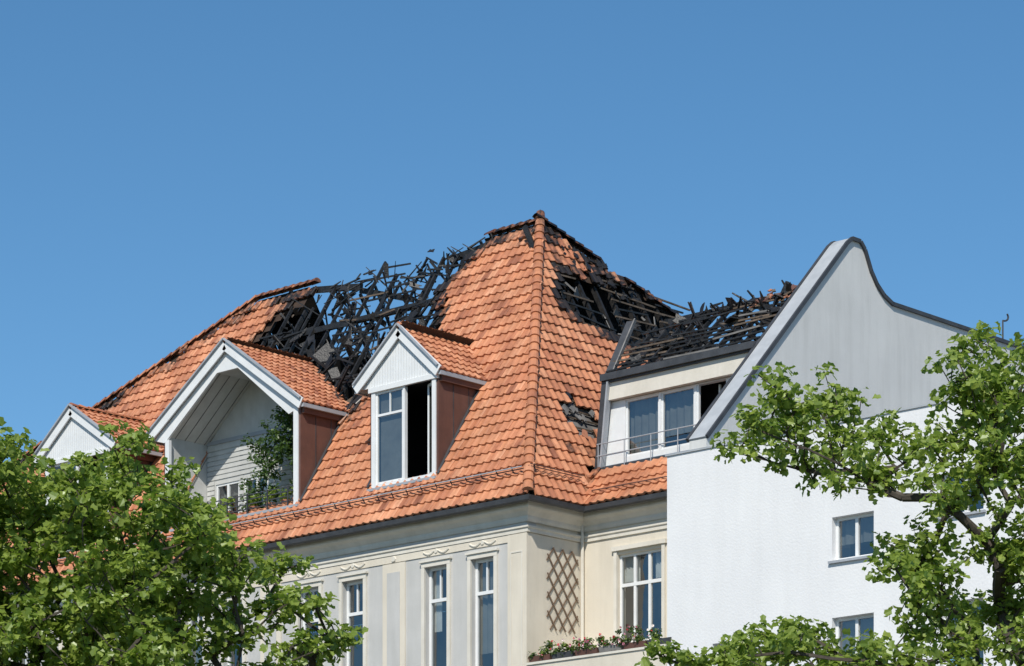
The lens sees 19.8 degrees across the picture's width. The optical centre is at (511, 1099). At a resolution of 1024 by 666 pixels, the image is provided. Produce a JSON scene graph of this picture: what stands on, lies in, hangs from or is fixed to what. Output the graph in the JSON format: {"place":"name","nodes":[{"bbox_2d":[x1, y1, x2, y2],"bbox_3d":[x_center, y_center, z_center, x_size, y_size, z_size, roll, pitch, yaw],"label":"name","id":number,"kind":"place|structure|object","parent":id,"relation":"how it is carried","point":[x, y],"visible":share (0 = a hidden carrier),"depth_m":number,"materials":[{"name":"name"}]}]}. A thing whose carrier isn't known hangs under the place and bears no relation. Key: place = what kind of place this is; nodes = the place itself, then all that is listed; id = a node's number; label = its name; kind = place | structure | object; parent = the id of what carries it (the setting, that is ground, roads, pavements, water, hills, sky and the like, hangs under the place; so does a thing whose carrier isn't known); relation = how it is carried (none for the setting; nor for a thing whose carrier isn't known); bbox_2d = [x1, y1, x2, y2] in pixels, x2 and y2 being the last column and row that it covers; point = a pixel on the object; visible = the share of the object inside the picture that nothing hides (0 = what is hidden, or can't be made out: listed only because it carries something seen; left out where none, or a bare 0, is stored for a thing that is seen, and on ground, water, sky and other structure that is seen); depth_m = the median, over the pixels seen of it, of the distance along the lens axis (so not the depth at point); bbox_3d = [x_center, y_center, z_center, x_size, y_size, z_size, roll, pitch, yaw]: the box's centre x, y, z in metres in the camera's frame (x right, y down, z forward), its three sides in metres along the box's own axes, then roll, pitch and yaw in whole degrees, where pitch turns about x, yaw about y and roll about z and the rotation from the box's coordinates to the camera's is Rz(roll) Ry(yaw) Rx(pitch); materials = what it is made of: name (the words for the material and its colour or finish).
{"place":"outdoors","nodes":[
{"label":"outdoors","id":0,"kind":"place"},
{"bbox_2d":[0,417,247,665],"bbox_3d":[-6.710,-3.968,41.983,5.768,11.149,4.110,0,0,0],"label":"maple tree","id":1,"kind":"object","parent":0,"point":[94,622],"visible":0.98,"depth_m":40.91,"materials":[{"name":"green plant"}]},
{"bbox_2d":[154,535,368,665],"bbox_3d":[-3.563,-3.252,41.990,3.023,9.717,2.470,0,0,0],"label":"maple tree","id":2,"kind":"object","parent":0,"point":[233,619],"visible":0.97,"depth_m":41.59,"materials":[{"name":"green plant"}]},
{"bbox_2d":[8,463,849,665],"bbox_3d":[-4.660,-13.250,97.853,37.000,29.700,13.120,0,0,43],"label":"facade","id":3,"kind":"structure","parent":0,"point":[490,557],"depth_m":86.51,"materials":[{"name":"grey paint"}]},
{"bbox_2d":[0,210,678,592],"bbox_3d":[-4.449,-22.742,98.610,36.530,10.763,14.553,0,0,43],"label":"roof tiles","id":4,"kind":"object","parent":3,"relation":"on","point":[538,346],"visible":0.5,"depth_m":90.42,"materials":[{"name":"tile"}]},
{"bbox_2d":[34,404,162,551],"bbox_3d":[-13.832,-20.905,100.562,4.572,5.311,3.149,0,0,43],"label":"side dormer body","id":5,"kind":"object","parent":4,"relation":"attached to","point":[73,429],"visible":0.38,"depth_m":99.51,"materials":[{"name":"white paint"}]},
{"bbox_2d":[69,402,163,452],"bbox_3d":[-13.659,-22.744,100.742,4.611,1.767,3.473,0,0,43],"label":"side dormer roof tiles","id":6,"kind":"object","parent":5,"relation":"on","point":[96,415],"visible":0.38,"depth_m":100.11,"materials":[{"name":"tile"}]},
{"bbox_2d":[146,338,348,532],"bbox_3d":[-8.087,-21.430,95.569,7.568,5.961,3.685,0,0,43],"label":"loggia body","id":7,"kind":"object","parent":4,"relation":"on","point":[229,394],"visible":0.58,"depth_m":95.81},
{"bbox_2d":[222,496,234,515],"bbox_3d":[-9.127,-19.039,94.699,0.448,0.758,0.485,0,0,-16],"label":"potted plant","id":8,"kind":"object","parent":7,"relation":"on","point":[230,501],"visible":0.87,"depth_m":94.62,"materials":[{"name":"plant"}]},
{"bbox_2d":[245,493,261,510],"bbox_3d":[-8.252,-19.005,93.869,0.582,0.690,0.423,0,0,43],"label":"potted plant","id":9,"kind":"object","parent":7,"relation":"on","point":[253,501],"visible":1,"depth_m":93.78,"materials":[{"name":"plant"}]},
{"bbox_2d":[237,405,292,511],"bbox_3d":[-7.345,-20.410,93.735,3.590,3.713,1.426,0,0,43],"label":"climbing plant","id":10,"kind":"object","parent":7,"relation":"on","point":[285,417],"visible":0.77,"depth_m":93.97,"materials":[{"name":"green plant"}]},
{"bbox_2d":[263,486,278,506],"bbox_3d":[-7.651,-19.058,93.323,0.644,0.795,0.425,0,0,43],"label":"potted plant","id":11,"kind":"object","parent":7,"relation":"on","point":[271,492],"visible":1,"depth_m":93.24,"materials":[{"name":"plant"}]},
{"bbox_2d":[279,489,292,504],"bbox_3d":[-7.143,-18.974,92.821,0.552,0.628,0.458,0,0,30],"label":"potted plant","id":12,"kind":"object","parent":7,"relation":"on","point":[284,498],"visible":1,"depth_m":92.77,"materials":[{"name":"plant"}]},
{"bbox_2d":[223,336,349,411],"bbox_3d":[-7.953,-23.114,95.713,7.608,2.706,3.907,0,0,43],"label":"loggia roof tiles","id":13,"kind":"object","parent":7,"relation":"on","point":[300,375],"visible":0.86,"depth_m":94.26,"materials":[{"name":"orange tile"}]},
{"bbox_2d":[352,323,485,491],"bbox_3d":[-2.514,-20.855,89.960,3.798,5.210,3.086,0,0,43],"label":"dormer body","id":14,"kind":"object","parent":4,"relation":"on","point":[421,403],"visible":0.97,"depth_m":89.14,"materials":[{"name":"white wood"}]},
{"bbox_2d":[396,320,487,380],"bbox_3d":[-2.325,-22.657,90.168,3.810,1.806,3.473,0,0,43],"label":"dormer roof tiles","id":15,"kind":"object","parent":14,"relation":"on","point":[450,352],"visible":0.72,"depth_m":89.25,"materials":[{"name":"orange tile"}]},
{"bbox_2d":[594,280,796,470],"bbox_3d":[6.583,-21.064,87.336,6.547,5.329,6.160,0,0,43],"label":"attic wing","id":16,"kind":"structure","parent":4,"relation":"on","point":[651,409],"depth_m":85.86,"materials":[{"name":"white paint"}]},
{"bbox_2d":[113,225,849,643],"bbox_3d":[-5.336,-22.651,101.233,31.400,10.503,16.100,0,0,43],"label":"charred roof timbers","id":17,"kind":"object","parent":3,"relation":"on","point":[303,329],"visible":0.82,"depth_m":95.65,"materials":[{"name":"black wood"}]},
{"bbox_2d":[546,547,578,633],"bbox_3d":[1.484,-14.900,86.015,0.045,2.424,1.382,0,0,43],"label":"wall trellis","id":18,"kind":"object","parent":3,"relation":"attached to","point":[562,588],"depth_m":86.00,"materials":[{"name":"brown wood"}]},
{"bbox_2d":[528,624,671,661],"bbox_3d":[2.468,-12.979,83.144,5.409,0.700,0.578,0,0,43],"label":"balcony flower box","id":19,"kind":"object","parent":3,"relation":"on","point":[621,643],"visible":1,"depth_m":83.10,"materials":[{"name":"plant"}]},
{"bbox_2d":[634,636,713,665],"bbox_3d":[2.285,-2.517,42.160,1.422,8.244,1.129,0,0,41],"label":"young maple tree","id":20,"kind":"object","parent":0,"point":[683,657],"visible":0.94,"depth_m":41.90,"materials":[{"name":"green plant"}]},
{"bbox_2d":[665,236,1023,665],"bbox_3d":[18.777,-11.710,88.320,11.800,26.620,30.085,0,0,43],"label":"white neighbour building","id":21,"kind":"structure","parent":0,"point":[752,542],"depth_m":80.25,"materials":[{"name":"paint"}]},
{"bbox_2d":[693,320,1023,665],"bbox_3d":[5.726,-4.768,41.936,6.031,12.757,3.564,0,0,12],"label":"maple tree","id":22,"kind":"object","parent":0,"point":[995,402],"visible":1,"depth_m":41.38,"materials":[{"name":"green plant"}]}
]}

